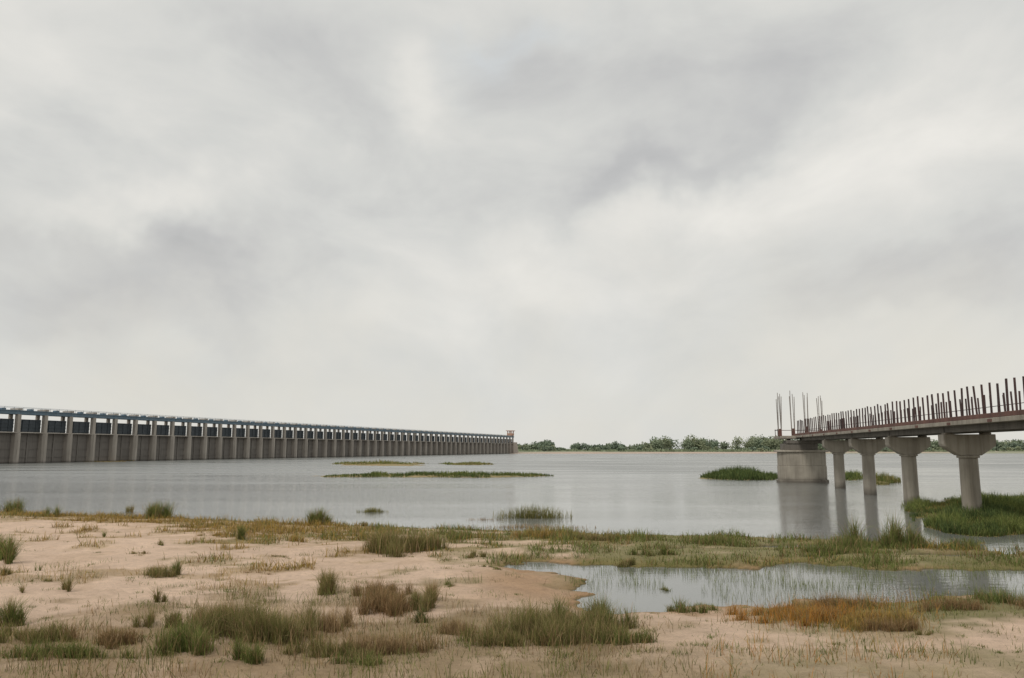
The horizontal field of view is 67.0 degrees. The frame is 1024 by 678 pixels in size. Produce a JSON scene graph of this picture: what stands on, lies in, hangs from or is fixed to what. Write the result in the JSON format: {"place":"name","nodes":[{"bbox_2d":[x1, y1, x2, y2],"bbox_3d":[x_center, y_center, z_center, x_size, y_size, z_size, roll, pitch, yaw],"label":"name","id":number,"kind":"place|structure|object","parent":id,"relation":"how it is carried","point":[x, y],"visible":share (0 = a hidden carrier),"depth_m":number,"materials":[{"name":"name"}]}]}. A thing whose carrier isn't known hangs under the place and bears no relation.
{"place":"outdoors","nodes":[
{"label":"outdoors","id":0,"kind":"place"},
{"bbox_2d":[0,449,1023,677],"bbox_3d":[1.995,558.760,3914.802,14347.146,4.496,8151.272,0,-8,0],"label":"ground","id":1,"kind":"structure","parent":0,"point":[109,586],"depth_m":18.82,"materials":[{"name":"beige sand"}]},
{"bbox_2d":[0,565,13,575],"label":"grass tuft","id":2,"kind":"object","parent":1,"relation":"on","point":[4,569],"visible":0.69,"depth_m":22.97,"materials":[{"name":"green plant"}]},
{"bbox_2d":[0,495,26,511],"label":"grass tuft","id":3,"kind":"object","parent":1,"relation":"on","point":[18,504],"visible":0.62,"depth_m":48.99,"materials":[{"name":"green plant"}]},
{"bbox_2d":[0,532,27,564],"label":"grass tuft","id":4,"kind":"object","parent":1,"relation":"on","point":[8,553],"visible":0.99,"depth_m":25.59,"materials":[{"name":"green plant"}]},
{"bbox_2d":[0,594,39,626],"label":"grass tuft","id":5,"kind":"object","parent":1,"relation":"on","point":[10,611],"visible":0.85,"depth_m":16.64,"materials":[{"name":"green plant"}]},
{"bbox_2d":[19,584,28,592],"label":"grass tuft","id":6,"kind":"object","parent":1,"relation":"on","point":[21,589],"visible":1,"depth_m":19.97,"materials":[{"name":"plant"}]},
{"bbox_2d":[27,578,52,581],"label":"grass tuft","id":7,"kind":"object","parent":1,"relation":"on","point":[47,579],"visible":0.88,"depth_m":21.97,"materials":[{"name":"brown plant"}]},
{"bbox_2d":[0,617,81,644],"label":"grass tuft","id":8,"kind":"object","parent":1,"relation":"on","point":[26,634],"visible":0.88,"depth_m":15.21,"materials":[{"name":"green plant"}]},
{"bbox_2d":[41,506,64,516],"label":"grass tuft","id":9,"kind":"object","parent":1,"relation":"on","point":[49,508],"visible":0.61,"depth_m":44.05,"materials":[{"name":"green plant"}]},
{"bbox_2d":[58,571,83,591],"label":"grass tuft","id":10,"kind":"object","parent":1,"relation":"on","point":[67,586],"visible":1,"depth_m":20.27,"materials":[{"name":"green plant"}]},
{"bbox_2d":[0,635,148,660],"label":"grass tuft","id":11,"kind":"object","parent":1,"relation":"on","point":[31,652],"visible":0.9,"depth_m":13.96,"materials":[{"name":"green plant"}]},
{"bbox_2d":[57,620,152,649],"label":"grass tuft","id":12,"kind":"object","parent":1,"relation":"on","point":[111,637],"visible":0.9,"depth_m":15.00,"materials":[{"name":"plant"}]},
{"bbox_2d":[123,505,136,512],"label":"grass tuft","id":13,"kind":"object","parent":1,"relation":"on","point":[129,509],"visible":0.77,"depth_m":49.20,"materials":[{"name":"green plant"}]},
{"bbox_2d":[126,550,148,555],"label":"grass tuft","id":14,"kind":"object","parent":1,"relation":"on","point":[134,552],"visible":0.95,"depth_m":27.57,"materials":[{"name":"plant"}]},
{"bbox_2d":[145,586,170,602],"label":"grass tuft","id":15,"kind":"object","parent":1,"relation":"on","point":[157,597],"visible":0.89,"depth_m":18.73,"materials":[{"name":"green plant"}]},
{"bbox_2d":[139,564,179,578],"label":"grass tuft","id":16,"kind":"object","parent":1,"relation":"on","point":[158,572],"visible":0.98,"depth_m":22.78,"materials":[{"name":"green plant"}]},
{"bbox_2d":[125,605,197,628],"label":"grass tuft","id":17,"kind":"object","parent":1,"relation":"on","point":[149,621],"visible":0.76,"depth_m":16.36,"materials":[{"name":"plant"}]},
{"bbox_2d":[142,500,180,518],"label":"grass tuft","id":18,"kind":"object","parent":1,"relation":"on","point":[155,510],"visible":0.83,"depth_m":43.69,"materials":[{"name":"green plant"}]},
{"bbox_2d":[163,559,184,574],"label":"grass tuft","id":19,"kind":"object","parent":1,"relation":"on","point":[178,566],"visible":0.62,"depth_m":23.11,"materials":[{"name":"green plant"}]},
{"bbox_2d":[138,611,225,657],"bbox_3d":[-6.332,5.545,14.645,1.873,0.778,1.856,2,-8,-12],"label":"grass tuft","id":20,"kind":"object","parent":1,"relation":"on","point":[194,642],"visible":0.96,"depth_m":14.43,"materials":[{"name":"green plant"}]},
{"bbox_2d":[174,597,243,622],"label":"grass tuft","id":21,"kind":"object","parent":1,"relation":"on","point":[195,615],"visible":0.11,"depth_m":16.67,"materials":[{"name":"green plant"}]},
{"bbox_2d":[178,591,293,643],"bbox_3d":[-5.457,5.610,15.825,3.057,0.954,2.333,0,-8,0],"label":"grass tuft","id":22,"kind":"object","parent":1,"relation":"on","point":[228,622],"visible":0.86,"depth_m":15.56,"materials":[{"name":"green plant"}]},
{"bbox_2d":[234,524,251,539],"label":"grass tuft","id":23,"kind":"object","parent":1,"relation":"on","point":[240,533],"visible":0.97,"depth_m":32.62,"materials":[{"name":"green plant"}]},
{"bbox_2d":[217,631,269,664],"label":"grass tuft","id":24,"kind":"object","parent":1,"relation":"on","point":[254,656],"visible":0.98,"depth_m":13.73,"materials":[{"name":"green plant"}]},
{"bbox_2d":[240,597,326,646],"bbox_3d":[-4.675,5.666,15.697,2.017,0.855,2.421,0,-8,0],"label":"grass tuft","id":25,"kind":"object","parent":1,"relation":"on","point":[310,617],"visible":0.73,"depth_m":15.29,"materials":[{"name":"green plant"}]},
{"bbox_2d":[286,535,307,541],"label":"grass tuft","id":26,"kind":"object","parent":1,"relation":"on","point":[302,539],"visible":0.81,"depth_m":31.71,"materials":[{"name":"plant"}]},
{"bbox_2d":[300,506,333,523],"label":"grass tuft","id":27,"kind":"object","parent":1,"relation":"on","point":[314,515],"visible":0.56,"depth_m":40.36,"materials":[{"name":"green plant"}]},
{"bbox_2d":[274,631,369,659],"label":"grass tuft","id":28,"kind":"object","parent":1,"relation":"on","point":[328,648],"visible":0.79,"depth_m":14.34,"materials":[{"name":"green plant"}]},
{"bbox_2d":[308,567,346,595],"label":"grass tuft","id":29,"kind":"object","parent":1,"relation":"on","point":[324,583],"visible":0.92,"depth_m":20.28,"materials":[{"name":"green plant"}]},
{"bbox_2d":[316,602,357,632],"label":"grass tuft","id":30,"kind":"object","parent":1,"relation":"on","point":[346,617],"visible":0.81,"depth_m":16.30,"materials":[{"name":"brown plant"}]},
{"bbox_2d":[327,647,391,666],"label":"grass tuft","id":31,"kind":"object","parent":1,"relation":"on","point":[369,656],"visible":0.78,"depth_m":13.71,"materials":[{"name":"plant"}]},
{"bbox_2d":[349,574,392,598],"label":"grass tuft","id":32,"kind":"object","parent":1,"relation":"on","point":[380,584],"visible":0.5,"depth_m":19.75,"materials":[{"name":"green plant"}]},
{"bbox_2d":[346,582,416,617],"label":"grass tuft","id":33,"kind":"object","parent":1,"relation":"on","point":[381,602],"visible":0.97,"depth_m":17.98,"materials":[{"name":"plant"}]},
{"bbox_2d":[355,531,410,551],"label":"grass tuft","id":34,"kind":"object","parent":1,"relation":"on","point":[363,544],"visible":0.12,"depth_m":29.14,"materials":[{"name":"green plant"}]},
{"bbox_2d":[361,579,419,597],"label":"grass tuft","id":35,"kind":"object","parent":1,"relation":"on","point":[394,584],"visible":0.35,"depth_m":20.00,"materials":[{"name":"plant"}]},
{"bbox_2d":[333,625,450,655],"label":"grass tuft","id":36,"kind":"object","parent":1,"relation":"on","point":[392,648],"visible":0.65,"depth_m":14.54,"materials":[{"name":"plant"}]},
{"bbox_2d":[361,524,461,557],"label":"grass tuft","id":37,"kind":"object","parent":1,"relation":"on","point":[415,542],"visible":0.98,"depth_m":28.47,"materials":[{"name":"green plant"}]},
{"bbox_2d":[405,602,429,622],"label":"grass tuft","id":38,"kind":"object","parent":1,"relation":"on","point":[419,612],"visible":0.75,"depth_m":17.08,"materials":[{"name":"plant"}]},
{"bbox_2d":[404,581,449,612],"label":"grass tuft","id":39,"kind":"object","parent":1,"relation":"on","point":[428,600],"visible":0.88,"depth_m":18.37,"materials":[{"name":"green plant"}]},
{"bbox_2d":[421,578,443,601],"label":"grass tuft","id":40,"kind":"object","parent":1,"relation":"on","point":[434,585],"visible":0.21,"depth_m":19.38,"materials":[{"name":"green plant"}]},
{"bbox_2d":[444,581,454,586],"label":"grass tuft","id":41,"kind":"object","parent":1,"relation":"on","point":[449,583],"visible":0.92,"depth_m":21.33,"materials":[{"name":"green plant"}]},
{"bbox_2d":[426,530,474,538],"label":"grass tuft","id":42,"kind":"object","parent":1,"relation":"on","point":[457,534],"visible":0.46,"depth_m":32.84,"materials":[{"name":"green plant"}]},
{"bbox_2d":[429,613,484,634],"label":"grass tuft","id":43,"kind":"object","parent":1,"relation":"on","point":[448,628],"visible":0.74,"depth_m":15.97,"materials":[{"name":"plant"}]},
{"bbox_2d":[468,549,486,557],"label":"grass tuft","id":44,"kind":"object","parent":1,"relation":"on","point":[472,554],"visible":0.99,"depth_m":27.41,"materials":[{"name":"green plant"}]},
{"bbox_2d":[478,564,501,569],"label":"grass tuft","id":45,"kind":"object","parent":1,"relation":"on","point":[491,566],"visible":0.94,"depth_m":24.96,"materials":[{"name":"brown plant"}]},
{"bbox_2d":[453,616,530,647],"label":"grass tuft","id":46,"kind":"object","parent":1,"relation":"on","point":[505,635],"visible":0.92,"depth_m":15.00,"materials":[{"name":"green plant"}]},
{"bbox_2d":[0,499,1023,677],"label":"bank grass","id":47,"kind":"structure","parent":1,"relation":"on","point":[335,533],"depth_m":25.11,"materials":[{"name":"green plant"}]},
{"bbox_2d":[0,521,1023,669],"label":"sand sprigs","id":48,"kind":"object","parent":1,"relation":"on","point":[626,655],"visible":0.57,"depth_m":16.11,"materials":[{"name":"green plant"}]},
{"bbox_2d":[510,526,558,538],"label":"grass tuft","id":49,"kind":"object","parent":1,"relation":"on","point":[545,533],"visible":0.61,"depth_m":33.92,"materials":[{"name":"green plant"}]},
{"bbox_2d":[466,592,636,643],"bbox_3d":[0.858,5.661,15.865,3.619,0.893,2.098,0,-8,0],"label":"grass tuft","id":50,"kind":"object","parent":1,"relation":"on","point":[530,615],"visible":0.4,"depth_m":15.76,"materials":[{"name":"green plant"}]},
{"bbox_2d":[465,611,639,647],"bbox_3d":[0.892,5.740,15.413,3.655,0.611,1.571,0,-8,0],"label":"grass tuft","id":51,"kind":"object","parent":1,"relation":"on","point":[533,639],"visible":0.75,"depth_m":15.14,"materials":[{"name":"green plant"}]},
{"bbox_2d":[537,590,645,628],"bbox_3d":[1.729,5.793,16.694,2.558,0.829,1.856,0,-8,0],"label":"grass tuft","id":52,"kind":"object","parent":1,"relation":"on","point":[603,606],"visible":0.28,"depth_m":16.57,"materials":[{"name":"green plant"}]},
{"bbox_2d":[554,528,634,540],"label":"grass tuft","id":53,"kind":"object","parent":1,"relation":"on","point":[596,538],"visible":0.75,"depth_m":32.30,"materials":[{"name":"green plant"}]},
{"bbox_2d":[616,556,636,566],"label":"grass tuft","id":54,"kind":"object","parent":1,"relation":"on","point":[629,562],"visible":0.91,"depth_m":26.47,"materials":[{"name":"green plant"}]},
{"bbox_2d":[598,624,662,644],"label":"grass tuft","id":55,"kind":"object","parent":1,"relation":"on","point":[621,636],"visible":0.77,"depth_m":15.03,"materials":[{"name":"green plant"}]},
{"bbox_2d":[625,541,683,556],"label":"grass tuft","id":56,"kind":"object","parent":1,"relation":"on","point":[664,550],"visible":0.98,"depth_m":28.07,"materials":[{"name":"green plant"}]},
{"bbox_2d":[664,595,720,613],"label":"grass tuft","id":57,"kind":"object","parent":1,"relation":"on","point":[682,607],"visible":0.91,"depth_m":18.70,"materials":[{"name":"green plant"}]},
{"bbox_2d":[685,531,754,546],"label":"grass tuft","id":58,"kind":"object","parent":1,"relation":"on","point":[713,539],"visible":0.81,"depth_m":31.45,"materials":[{"name":"green plant"}]},
{"bbox_2d":[719,601,810,616],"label":"grass tuft","id":59,"kind":"object","parent":1,"relation":"on","point":[760,608],"visible":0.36,"depth_m":18.00,"materials":[{"name":"green plant"}]},
{"bbox_2d":[517,434,1023,450],"bbox_3d":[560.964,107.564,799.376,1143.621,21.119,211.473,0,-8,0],"label":"distant trees","id":60,"kind":"object","parent":1,"relation":"on","point":[763,443],"visible":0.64,"depth_m":774.61,"materials":[{"name":"green plant"}]},
{"bbox_2d":[518,448,1023,451],"bbox_3d":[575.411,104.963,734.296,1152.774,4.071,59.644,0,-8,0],"label":"distant scrub","id":61,"kind":"object","parent":1,"relation":"on","point":[702,450],"visible":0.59,"depth_m":713.03,"materials":[{"name":"green plant"}]},
{"bbox_2d":[710,598,889,627],"bbox_3d":[6.337,6.083,17.279,4.077,0.505,2.493,0,-8,0],"label":"grass tuft","id":62,"kind":"object","parent":1,"relation":"on","point":[821,614],"visible":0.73,"depth_m":17.02,"materials":[{"name":"brown plant"}]},
{"bbox_2d":[765,543,870,557],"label":"grass tuft","id":63,"kind":"object","parent":1,"relation":"on","point":[840,551],"visible":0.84,"depth_m":28.16,"materials":[{"name":"green plant"}]},
{"bbox_2d":[780,589,891,610],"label":"grass tuft","id":64,"kind":"object","parent":1,"relation":"on","point":[848,600],"visible":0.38,"depth_m":18.71,"materials":[{"name":"brown plant"}]},
{"bbox_2d":[807,530,872,551],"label":"grass tuft","id":65,"kind":"object","parent":1,"relation":"on","point":[851,542],"visible":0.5,"depth_m":29.98,"materials":[{"name":"green plant"}]},
{"bbox_2d":[782,603,929,632],"bbox_3d":[7.465,5.929,16.678,3.090,0.505,1.831,0,-8,0],"label":"grass tuft","id":66,"kind":"object","parent":1,"relation":"on","point":[845,623],"visible":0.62,"depth_m":16.46,"materials":[{"name":"plant"}]},
{"bbox_2d":[829,511,933,547],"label":"grass tuft","id":67,"kind":"object","parent":1,"relation":"on","point":[894,533],"visible":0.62,"depth_m":30.95,"materials":[{"name":"green plant"}]},
{"bbox_2d":[857,614,921,631],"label":"grass tuft","id":68,"kind":"object","parent":1,"relation":"on","point":[907,625],"visible":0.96,"depth_m":15.96,"materials":[{"name":"plant"}]},
{"bbox_2d":[774,376,1023,510],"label":"unfinished bridge","id":69,"kind":"structure","parent":1,"relation":"on","point":[802,459],"depth_m":57.12,"materials":[{"name":"concrete"}]},
{"bbox_2d":[913,628,933,635],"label":"grass tuft","id":70,"kind":"object","parent":1,"relation":"on","point":[921,633],"visible":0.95,"depth_m":15.64,"materials":[{"name":"plant"}]},
{"bbox_2d":[894,533,1022,550],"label":"grass tuft","id":71,"kind":"object","parent":1,"relation":"on","point":[964,543],"visible":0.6,"depth_m":30.74,"materials":[{"name":"green plant"}]},
{"bbox_2d":[895,591,1023,611],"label":"grass tuft","id":72,"kind":"object","parent":1,"relation":"on","point":[962,605],"visible":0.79,"depth_m":18.05,"materials":[{"name":"green plant"}]},
{"bbox_2d":[949,585,1023,605],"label":"grass tuft","id":73,"kind":"object","parent":1,"relation":"on","point":[990,597],"visible":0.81,"depth_m":18.80,"materials":[{"name":"green plant"}]},
{"bbox_2d":[0,453,1023,613],"bbox_3d":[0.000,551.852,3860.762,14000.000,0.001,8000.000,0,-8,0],"label":"river water","id":74,"kind":"structure","parent":0,"point":[668,493],"depth_m":62.75,"materials":[{"name":"grey liquid"}]},
{"bbox_2d":[0,406,517,463],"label":"barrage","id":75,"kind":"object","parent":74,"relation":"in","point":[26,441],"visible":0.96,"depth_m":282.57,"materials":[{"name":"concrete"}]},
{"bbox_2d":[356,507,386,512],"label":"river reeds","id":76,"kind":"object","parent":74,"relation":"on","point":[372,510],"visible":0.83,"depth_m":49.23,"materials":[{"name":"green plant"}]},
{"bbox_2d":[333,460,428,464],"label":"river island plants","id":77,"kind":"object","parent":74,"relation":"on","point":[374,462],"visible":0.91,"depth_m":202.44,"materials":[{"name":"green plant"}]},
{"bbox_2d":[323,470,553,477],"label":"river island plants","id":78,"kind":"object","parent":74,"relation":"on","point":[434,473],"visible":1,"depth_m":111.72,"materials":[{"name":"green plant"}]},
{"bbox_2d":[441,461,492,464],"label":"river island plants","id":79,"kind":"object","parent":74,"relation":"on","point":[468,463],"visible":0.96,"depth_m":196.24,"materials":[{"name":"green plant"}]},
{"bbox_2d":[493,501,571,518],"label":"river reeds","id":80,"kind":"object","parent":74,"relation":"on","point":[542,513],"visible":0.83,"depth_m":44.97,"materials":[{"name":"green plant"}]},
{"bbox_2d":[479,523,595,528],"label":"river reeds","id":81,"kind":"object","parent":74,"relation":"on","point":[517,526],"visible":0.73,"depth_m":39.54,"materials":[{"name":"green plant"}]},
{"bbox_2d":[659,585,671,590],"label":"grass tuft","id":82,"kind":"object","parent":74,"relation":"on","point":[663,588],"visible":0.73,"depth_m":22.12,"materials":[{"name":"green plant"}]},
{"bbox_2d":[700,464,777,479],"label":"river island plants","id":83,"kind":"object","parent":74,"relation":"on","point":[734,473],"visible":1,"depth_m":103.22,"materials":[{"name":"green plant"}]},
{"bbox_2d":[587,553,1023,601],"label":"pond reeds","id":84,"kind":"object","parent":74,"relation":"on","point":[807,584],"visible":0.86,"depth_m":23.79,"materials":[{"name":"green plant"}]},
{"bbox_2d":[845,469,862,479],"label":"river island plants","id":85,"kind":"object","parent":74,"relation":"on","point":[852,476],"visible":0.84,"depth_m":102.14,"materials":[{"name":"green plant"}]},
{"bbox_2d":[862,471,900,484],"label":"river island plants","id":86,"kind":"object","parent":74,"relation":"on","point":[888,479],"visible":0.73,"depth_m":92.04,"materials":[{"name":"green plant"}]},
{"bbox_2d":[900,496,940,508],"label":"river reeds","id":87,"kind":"object","parent":74,"relation":"in","point":[925,500],"visible":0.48,"depth_m":53.19,"materials":[{"name":"green plant"}]},
{"bbox_2d":[903,492,1023,536],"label":"river island plants","id":88,"kind":"object","parent":74,"relation":"on","point":[960,516],"visible":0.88,"depth_m":39.98,"materials":[{"name":"green plant"}]},
{"bbox_2d":[952,491,1002,498],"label":"river reeds","id":89,"kind":"object","parent":74,"relation":"in","point":[982,492],"visible":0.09,"depth_m":60.96,"materials":[{"name":"green plant"}]},
{"bbox_2d":[988,492,1023,515],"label":"river island plants","id":90,"kind":"object","parent":74,"relation":"on","point":[1020,493],"visible":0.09,"depth_m":49.08,"materials":[{"name":"green plant"}]},
{"bbox_2d":[0,0,1023,448],"label":"sky","id":91,"kind":"structure","parent":0,"point":[566,223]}
]}

